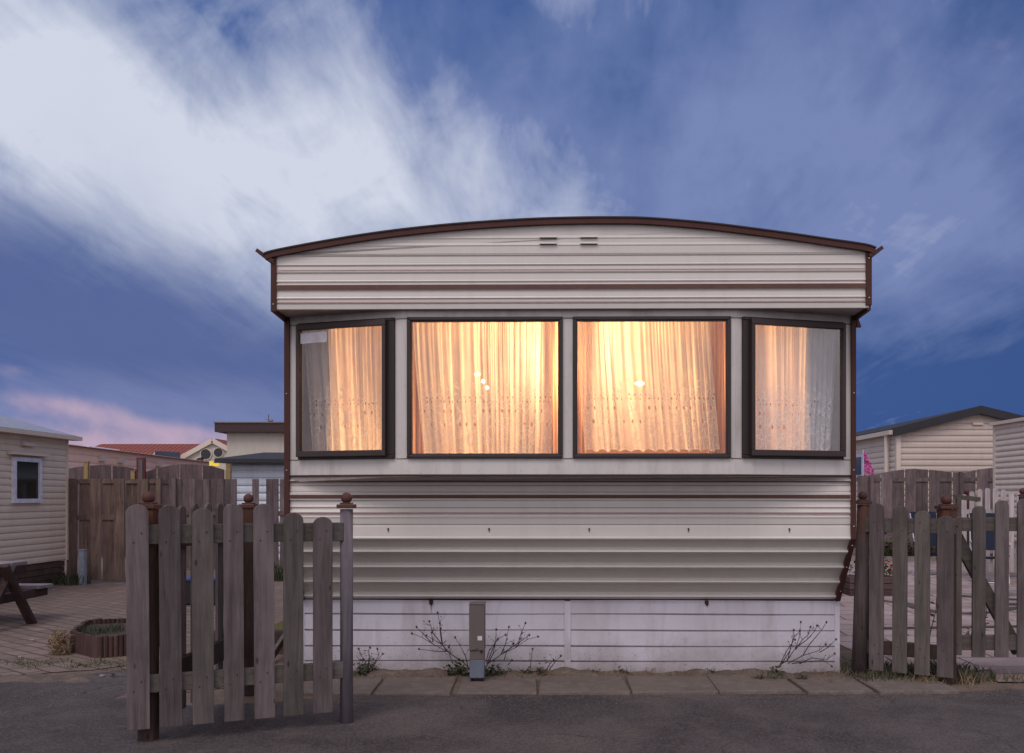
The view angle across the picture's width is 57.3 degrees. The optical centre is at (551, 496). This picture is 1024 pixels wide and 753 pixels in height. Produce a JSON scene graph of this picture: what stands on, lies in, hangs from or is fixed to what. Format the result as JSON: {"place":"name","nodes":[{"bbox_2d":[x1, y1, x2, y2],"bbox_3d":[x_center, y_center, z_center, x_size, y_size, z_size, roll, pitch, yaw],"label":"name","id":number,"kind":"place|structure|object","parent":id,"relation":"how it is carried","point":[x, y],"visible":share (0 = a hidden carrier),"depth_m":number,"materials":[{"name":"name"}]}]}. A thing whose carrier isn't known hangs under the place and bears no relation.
{"place":"outdoors","nodes":[
{"label":"outdoors","id":0,"kind":"place"},
{"bbox_2d":[74,622,124,634],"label":"grass","id":1,"kind":"structure","parent":0,"point":[97,630],"depth_m":8.31,"materials":[{"name":"green plant"}]},
{"bbox_2d":[0,555,282,675],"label":"patio","id":2,"kind":"structure","parent":0,"point":[67,608],"depth_m":10.37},
{"bbox_2d":[0,561,52,623],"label":"picnic table","id":3,"kind":"object","parent":2,"relation":"on","point":[9,570],"visible":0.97,"depth_m":9.70,"materials":[{"name":"brown wood"}]},
{"bbox_2d":[0,415,82,592],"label":"mobile home","id":4,"kind":"object","parent":2,"relation":"on","point":[34,468],"visible":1,"depth_m":13.67,"materials":[{"name":"beige plastic"}]},
{"bbox_2d":[11,457,41,502],"bbox_3d":[-7.524,-0.229,13.429,0.048,0.650,0.712,0,0,0],"label":"window","id":5,"kind":"structure","parent":4,"relation":"in","point":[26,473],"depth_m":13.40,"materials":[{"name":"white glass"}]},
{"bbox_2d":[46,628,73,655],"bbox_3d":[-4.177,1.239,7.957,0.234,0.260,0.243,0,0,0],"label":"dried plant","id":6,"kind":"object","parent":2,"relation":"on","point":[57,642],"visible":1,"depth_m":7.92,"materials":[{"name":"plant"}]},
{"bbox_2d":[18,589,104,676],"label":"pebbles","id":7,"kind":"object","parent":2,"relation":"on","point":[100,675],"visible":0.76,"depth_m":7.77,"materials":[{"name":"stone"}]},
{"bbox_2d":[0,656,126,670],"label":"grass","id":8,"kind":"structure","parent":2,"relation":"on","point":[71,665],"depth_m":7.49,"materials":[{"name":"green plant"}]},
{"bbox_2d":[78,549,86,584],"bbox_3d":[-7.136,1.078,14.245,0.096,0.543,0.106,0,0,0],"label":"concrete post","id":9,"kind":"object","parent":2,"relation":"on","point":[83,562],"visible":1,"depth_m":14.20,"materials":[{"name":"grey concrete"}]},
{"bbox_2d":[83,461,89,478],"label":"garden post","id":10,"kind":"object","parent":2,"relation":"on","point":[86,469],"visible":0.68,"depth_m":20.16,"materials":[{"name":"yellow paint"}]},
{"bbox_2d":[67,478,162,580],"bbox_3d":[-6.820,0.531,14.594,1.500,1.638,0.122,0,0,0],"label":"board fence","id":11,"kind":"object","parent":2,"relation":"on","point":[89,517],"visible":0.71,"depth_m":14.59,"materials":[{"name":"brown wood"}]},
{"bbox_2d":[70,618,159,657],"bbox_3d":[-3.876,1.254,8.386,0.734,0.191,1.293,0,0,-17],"label":"planter","id":12,"kind":"object","parent":2,"relation":"on","point":[105,645],"visible":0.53,"depth_m":7.88,"materials":[{"name":"wood"}]},
{"bbox_2d":[130,471,135,478],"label":"garden post","id":13,"kind":"object","parent":2,"relation":"on","point":[133,474],"visible":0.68,"depth_m":20.16,"materials":[{"name":"yellow paint"}]},
{"bbox_2d":[136,458,145,478],"bbox_3d":[-8.859,0.258,20.200,0.180,2.183,0.080,0,0,0],"label":"marker post","id":14,"kind":"object","parent":2,"relation":"on","point":[140,468],"visible":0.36,"depth_m":20.18,"materials":[{"name":"red paint"}]},
{"bbox_2d":[69,464,224,555],"bbox_3d":[-8.886,0.298,20.523,3.970,2.013,0.065,0,0,0],"label":"board fence","id":15,"kind":"object","parent":2,"relation":"on","point":[168,473],"visible":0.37,"depth_m":20.49,"materials":[{"name":"brown wood"}]},
{"bbox_2d":[171,478,283,567],"bbox_3d":[-5.786,0.509,16.994,2.184,1.681,0.122,0,0,0],"label":"board fence","id":16,"kind":"object","parent":2,"relation":"on","point":[272,492],"visible":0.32,"depth_m":17.04,"materials":[{"name":"brown wood"}]},
{"bbox_2d":[226,464,231,478],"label":"garden post","id":17,"kind":"object","parent":2,"relation":"on","point":[228,471],"visible":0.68,"depth_m":18.56,"materials":[{"name":"yellow paint"}]},
{"bbox_2d":[95,438,226,478],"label":"house","id":18,"kind":"structure","parent":0,"point":[211,449],"depth_m":45.20,"materials":[{"name":"red ceramic"}]},
{"bbox_2d":[200,448,211,459],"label":"window","id":19,"kind":"structure","parent":18,"relation":"in","point":[205,453],"depth_m":45.12,"materials":[{"name":"white"}]},
{"bbox_2d":[213,447,223,457],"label":"window","id":20,"kind":"structure","parent":18,"relation":"in","point":[218,452],"depth_m":45.12,"materials":[{"name":"white glass"}]},
{"bbox_2d":[48,558,282,585],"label":"grass","id":21,"kind":"structure","parent":0,"point":[278,577],"depth_m":14.33,"materials":[{"name":"green plant"}]},
{"bbox_2d":[186,575,223,603],"bbox_3d":[-4.262,1.167,11.675,0.620,0.325,0.390,0,0,0],"label":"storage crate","id":22,"kind":"object","parent":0,"point":[187,589],"visible":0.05,"depth_m":11.50,"materials":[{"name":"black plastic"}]},
{"bbox_2d":[213,414,283,456],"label":"flat roof building","id":23,"kind":"structure","parent":0,"point":[244,438],"depth_m":26.00,"materials":[{"name":"white paint"}]},
{"bbox_2d":[275,621,282,629],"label":"lawn","id":24,"kind":"structure","parent":0,"point":[279,626],"depth_m":9.65,"materials":[{"name":"green plant"}]},
{"bbox_2d":[0,669,1023,752],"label":"road","id":25,"kind":"structure","parent":0,"point":[979,723],"depth_m":5.49,"materials":[{"name":"grey asphalt"}]},
{"bbox_2d":[135,491,161,740],"bbox_3d":[-2.230,0.661,5.180,0.112,1.378,0.112,0,0,0],"label":"fence post","id":26,"kind":"object","parent":25,"relation":"on","point":[153,508],"visible":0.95,"depth_m":5.14,"materials":[{"name":"red wood"}]},
{"bbox_2d":[163,503,228,708],"bbox_3d":[-2.147,0.647,5.793,0.065,1.206,1.118,0,0,0],"label":"picket fence","id":27,"kind":"object","parent":26,"relation":"attached to","point":[218,655],"visible":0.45,"depth_m":5.88,"materials":[{"name":"brown wood"}]},
{"bbox_2d":[238,494,257,695],"bbox_3d":[-2.055,0.666,6.350,0.106,1.368,0.106,0,0,0],"label":"fence post","id":28,"kind":"object","parent":25,"relation":"on","point":[248,506],"visible":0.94,"depth_m":6.31,"materials":[{"name":"red wood"}]},
{"bbox_2d":[336,492,356,723],"bbox_3d":[-1.219,0.664,5.570,0.100,1.372,0.100,0,0,0],"label":"fence post","id":29,"kind":"object","parent":25,"relation":"on","point":[346,621],"visible":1,"depth_m":5.54,"materials":[{"name":"grey wood"}]},
{"bbox_2d":[126,504,343,730],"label":"picket gate","id":30,"kind":"structure","parent":29,"relation":"attached to","point":[202,533],"depth_m":5.25,"materials":[{"name":"wood"}]},
{"bbox_2d":[13,671,1023,751],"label":"grit","id":31,"kind":"object","parent":25,"relation":"on","point":[563,696],"visible":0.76,"depth_m":6.28,"materials":[{"name":"grey gravel"}]},
{"bbox_2d":[0,0,1023,446],"label":"sky","id":32,"kind":"structure","parent":0,"point":[149,149],"materials":[{"name":"blue"}]},
{"bbox_2d":[44,542,1023,704],"bbox_3d":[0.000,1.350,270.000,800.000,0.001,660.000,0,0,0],"label":"ground","id":33,"kind":"structure","parent":0,"point":[844,652],"depth_m":6.67,"materials":[{"name":"soil"}]},
{"bbox_2d":[0,673,98,682],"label":"sand verge","id":34,"kind":"structure","parent":33,"relation":"on","point":[45,678],"depth_m":6.88,"materials":[{"name":"beige sand"}]},
{"bbox_2d":[69,444,214,478],"bbox_3d":[-14.179,-0.024,29.900,3.250,2.748,13.031,0,0,-4],"label":"mobile home","id":35,"kind":"object","parent":33,"relation":"on","point":[79,455],"visible":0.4,"depth_m":26.89,"materials":[{"name":"pink"}]},
{"bbox_2d":[115,655,282,698],"bbox_3d":[-2.440,1.345,7.250,0.920,0.001,2.100,0,0,0],"label":"gravel bed","id":36,"kind":"object","parent":33,"relation":"on","point":[278,659],"visible":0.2,"depth_m":7.52,"materials":[{"name":"grey gravel"}]},
{"bbox_2d":[214,627,282,654],"bbox_3d":[-2.460,1.250,8.400,0.880,0.195,1.000,0,0,0],"label":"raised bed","id":37,"kind":"object","parent":36,"relation":"on","point":[278,633],"depth_m":7.96,"materials":[{"name":"brown wood"}]},
{"bbox_2d":[275,634,282,657],"bbox_3d":[-2.248,1.245,7.675,0.030,0.188,0.467,0,0,0],"label":"loose plank","id":38,"kind":"object","parent":36,"relation":"on","point":[278,645],"visible":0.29,"depth_m":7.69,"materials":[{"name":"grey wood"}]},
{"bbox_2d":[214,452,283,559],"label":"shed","id":39,"kind":"structure","parent":33,"relation":"on","point":[261,467],"depth_m":19.57,"materials":[{"name":"white"}]},
{"bbox_2d":[209,461,219,465],"bbox_3d":[-6.921,-0.668,19.230,0.198,0.099,0.060,0,0,0],"label":"lamp box","id":40,"kind":"object","parent":39,"relation":"attached to","point":[211,463],"visible":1,"depth_m":19.20,"materials":[{"name":"yellow plastic"}]},
{"bbox_2d":[255,216,883,672],"bbox_3d":[0.172,-0.268,10.566,4.298,3.286,8.367,0,0,1],"label":"mobile home","id":41,"kind":"object","parent":33,"relation":"on","point":[601,442],"visible":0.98,"depth_m":6.68,"materials":[{"name":"beige metal"}]},
{"bbox_2d":[296,317,394,459],"bbox_3d":[-1.456,-0.752,6.616,0.769,0.980,0.088,0,0,18],"label":"window","id":42,"kind":"structure","parent":41,"relation":"in","point":[388,324],"depth_m":6.54,"materials":[{"name":"black glass"}]},
{"bbox_2d":[407,316,562,457],"bbox_3d":[-0.460,-0.752,6.489,1.080,0.980,0.058,0,0,1],"label":"window","id":43,"kind":"structure","parent":41,"relation":"in","point":[559,319],"depth_m":6.47,"materials":[{"name":"black glass"}]},
{"bbox_2d":[573,316,730,457],"bbox_3d":[0.693,-0.752,6.473,1.091,0.980,0.058,0,0,1],"label":"window","id":44,"kind":"structure","parent":41,"relation":"in","point":[727,319],"depth_m":6.46,"materials":[{"name":"black glass"}]},
{"bbox_2d":[742,316,845,459],"bbox_3d":[1.703,-0.752,6.573,0.797,0.980,0.088,0,0,-16],"label":"window","id":45,"kind":"structure","parent":41,"relation":"in","point":[748,323],"depth_m":6.50,"materials":[{"name":"black glass"}]},
{"bbox_2d":[353,666,896,680],"bbox_3d":[0.350,1.327,7.055,4.500,0.064,0.470,0,0,0],"label":"soil strip","id":46,"kind":"object","parent":33,"relation":"on","point":[438,671],"visible":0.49,"depth_m":7.00,"materials":[{"name":"brown soil"}]},
{"bbox_2d":[353,647,383,675],"bbox_3d":[-1.368,1.241,6.979,0.259,0.241,0.164,0,0,0],"label":"dried weed","id":47,"kind":"object","parent":46,"relation":"on","point":[362,669],"visible":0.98,"depth_m":6.98,"materials":[{"name":"green plant"}]},
{"bbox_2d":[411,611,469,675],"bbox_3d":[-0.785,1.107,6.971,0.523,0.508,0.199,0,0,0],"label":"dried weed","id":48,"kind":"object","parent":46,"relation":"on","point":[462,669],"visible":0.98,"depth_m":6.98,"materials":[{"name":"brown plant"}]},
{"bbox_2d":[485,622,538,675],"bbox_3d":[-0.331,1.145,6.990,0.484,0.437,0.164,0,0,-7],"label":"dried weed","id":49,"kind":"object","parent":46,"relation":"on","point":[489,672],"visible":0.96,"depth_m":6.97,"materials":[{"name":"brown plant"}]},
{"bbox_2d":[530,648,561,675],"bbox_3d":[-0.042,1.244,6.993,0.230,0.233,0.194,0,0,-16],"label":"dried weed","id":50,"kind":"object","parent":46,"relation":"on","point":[544,663],"visible":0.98,"depth_m":6.98,"materials":[{"name":"brown plant"}]},
{"bbox_2d":[354,647,853,680],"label":"weeds","id":51,"kind":"object","parent":46,"relation":"on","point":[623,670],"visible":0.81,"depth_m":7.03,"materials":[{"name":"green plant"}]},
{"bbox_2d":[353,665,873,678],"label":"dry grass","id":52,"kind":"structure","parent":46,"relation":"on","point":[606,672],"depth_m":6.97,"materials":[{"name":"plant"}]},
{"bbox_2d":[770,620,836,673],"bbox_3d":[1.882,1.145,6.988,0.517,0.441,0.150,0,0,-5],"label":"dried weed","id":53,"kind":"object","parent":46,"relation":"on","point":[782,660],"visible":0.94,"depth_m":6.98,"materials":[{"name":"brown plant"}]},
{"bbox_2d":[851,491,871,675],"bbox_3d":[2.324,0.656,7.030,0.138,1.389,0.128,0,0,0],"label":"fence post","id":54,"kind":"object","parent":46,"relation":"on","point":[860,655],"visible":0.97,"depth_m":6.99,"materials":[{"name":"red wood"}]},
{"bbox_2d":[865,503,955,677],"bbox_3d":[2.606,0.671,6.818,0.628,1.238,0.074,0,0,33],"label":"picket fence","id":55,"kind":"object","parent":54,"relation":"attached to","point":[921,650],"visible":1,"depth_m":6.77,"materials":[{"name":"wood"}]},
{"bbox_2d":[863,450,874,475],"bbox_3d":[6.991,0.164,20.597,0.255,2.373,0.150,0,0,0],"label":"garden flag","id":56,"kind":"object","parent":33,"relation":"on","point":[867,464],"visible":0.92,"depth_m":20.58,"materials":[{"name":"pink fabric"}]},
{"bbox_2d":[818,658,1023,688],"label":"grass","id":57,"kind":"structure","parent":33,"relation":"on","point":[933,663],"depth_m":6.85,"materials":[{"name":"green plant"}]},
{"bbox_2d":[857,468,992,555],"bbox_3d":[8.235,0.359,19.794,3.536,1.982,0.122,0,0,0],"label":"board fence","id":58,"kind":"object","parent":33,"relation":"on","point":[916,481],"visible":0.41,"depth_m":19.79,"materials":[{"name":"wood"}]},
{"bbox_2d":[856,406,1023,523],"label":"mobile home","id":59,"kind":"object","parent":33,"relation":"on","point":[958,441],"visible":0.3,"depth_m":21.19,"materials":[{"name":"grey plastic"}]},
{"bbox_2d":[856,453,862,476],"bbox_3d":[7.785,-0.776,23.905,0.038,0.585,1.101,0,0,0],"label":"window","id":60,"kind":"structure","parent":59,"relation":"in","point":[859,457],"depth_m":23.58,"materials":[{"name":"white glass"}]},
{"bbox_2d":[934,495,958,683],"bbox_3d":[2.862,0.669,6.780,0.129,1.361,0.129,0,0,0],"label":"fence post","id":61,"kind":"object","parent":33,"relation":"on","point":[945,508],"visible":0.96,"depth_m":6.73,"materials":[{"name":"red wood"}]},
{"bbox_2d":[956,499,1023,656],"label":"picket gate","id":62,"kind":"structure","parent":61,"relation":"attached to","point":[1004,639],"depth_m":6.85,"materials":[{"name":"wood"}]},
{"bbox_2d":[304,675,958,695],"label":"pavement","id":63,"kind":"structure","parent":0,"point":[664,685],"depth_m":6.54,"materials":[{"name":"concrete"}]},
{"bbox_2d":[469,601,485,680],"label":"utility pillar","id":64,"kind":"structure","parent":63,"relation":"on","point":[477,628],"depth_m":6.72,"materials":[{"name":"grey metal"}]},
{"bbox_2d":[842,548,913,595],"bbox_3d":[4.398,1.025,12.748,0.946,0.651,0.690,0,0,-21],"label":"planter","id":65,"kind":"object","parent":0,"point":[848,589],"visible":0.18,"depth_m":12.61,"materials":[{"name":"brown plant"}]},
{"bbox_2d":[910,512,936,576],"bbox_3d":[6.433,0.812,15.819,0.534,1.088,0.561,0,0,-14],"label":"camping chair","id":66,"kind":"object","parent":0,"point":[933,536],"visible":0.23,"depth_m":16.01,"materials":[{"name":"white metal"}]},
{"bbox_2d":[840,561,1023,670],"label":"patio","id":67,"kind":"structure","parent":0,"point":[846,620],"depth_m":10.37,"materials":[{"name":"grey concrete"}]},
{"bbox_2d":[854,533,936,556],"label":"border plants","id":68,"kind":"object","parent":67,"relation":"on","point":[888,549],"visible":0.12,"depth_m":19.54,"materials":[{"name":"green plant"}]},
{"bbox_2d":[851,556,992,560],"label":"kerb","id":69,"kind":"structure","parent":67,"relation":"on","point":[911,558],"depth_m":19.35,"materials":[{"name":"concrete"}]},
{"bbox_2d":[884,600,1016,613],"bbox_3d":[4.920,1.338,11.241,2.131,0.001,1.315,0,0,20],"label":"paving band","id":70,"kind":"object","parent":67,"relation":"on","point":[910,605],"visible":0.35,"depth_m":11.20,"materials":[{"name":"concrete"}]},
{"bbox_2d":[884,625,1016,628],"bbox_3d":[4.159,1.338,9.576,1.936,0.001,0.134,0,0,-5],"label":"paving band","id":71,"kind":"object","parent":67,"relation":"on","point":[936,627],"visible":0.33,"depth_m":9.54,"materials":[{"name":"concrete"}]},
{"bbox_2d":[964,489,968,544],"bbox_3d":[7.719,0.611,17.400,0.104,1.478,0.104,0,0,0],"label":"fence post","id":72,"kind":"object","parent":67,"relation":"on","point":[966,491],"visible":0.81,"depth_m":17.36,"materials":[{"name":"red wood"}]},
{"bbox_2d":[953,494,980,516],"bbox_3d":[5.852,0.663,13.133,0.567,1.374,0.091,0,0,-32],"label":"handrail","id":73,"kind":"object","parent":67,"relation":"on","point":[958,498],"visible":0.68,"depth_m":13.01,"materials":[{"name":"wood"}]},
{"bbox_2d":[962,595,1016,599],"bbox_3d":[5.839,1.338,12.306,1.245,0.001,0.312,0,0,39],"label":"paving band","id":74,"kind":"object","parent":67,"relation":"on","point":[971,596],"visible":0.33,"depth_m":12.49,"materials":[{"name":"concrete"}]},
{"bbox_2d":[961,488,1018,571],"bbox_3d":[7.492,0.556,15.517,1.317,1.387,0.055,0,0,18],"label":"picket fence","id":75,"kind":"object","parent":67,"relation":"on","point":[965,511],"visible":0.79,"depth_m":15.55,"materials":[{"name":"wood"}]},
{"bbox_2d":[993,590,1016,595],"bbox_3d":[6.009,1.260,11.550,1.500,0.180,0.300,0,0,0],"label":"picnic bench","id":76,"kind":"object","parent":67,"relation":"on","point":[1012,592],"depth_m":11.40,"materials":[{"name":"grey wood"}]},
{"bbox_2d":[988,417,1023,567],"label":"mobile home","id":77,"kind":"object","parent":67,"relation":"on","point":[1008,456],"visible":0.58,"depth_m":17.61,"materials":[{"name":"white plastic"}]},
{"bbox_2d":[1017,488,1023,499],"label":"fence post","id":78,"kind":"object","parent":67,"relation":"on","point":[1021,494],"visible":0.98,"depth_m":14.57,"materials":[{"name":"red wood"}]},
{"bbox_2d":[930,595,988,635],"bbox_3d":[4.030,1.145,9.412,0.670,0.413,3.088,0,0,23],"label":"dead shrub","id":79,"kind":"object","parent":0,"point":[933,615],"visible":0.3,"depth_m":8.98,"materials":[{"name":"plant"}]},
{"bbox_2d":[969,513,1010,583],"bbox_3d":[6.839,0.812,14.618,0.534,1.088,0.561,0,0,16],"label":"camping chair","id":80,"kind":"object","parent":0,"point":[990,537],"visible":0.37,"depth_m":14.78,"materials":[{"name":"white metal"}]},
{"bbox_2d":[990,666,1023,681],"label":"path","id":81,"kind":"structure","parent":0,"point":[1016,670],"depth_m":7.14,"materials":[{"name":"concrete"}]}
]}

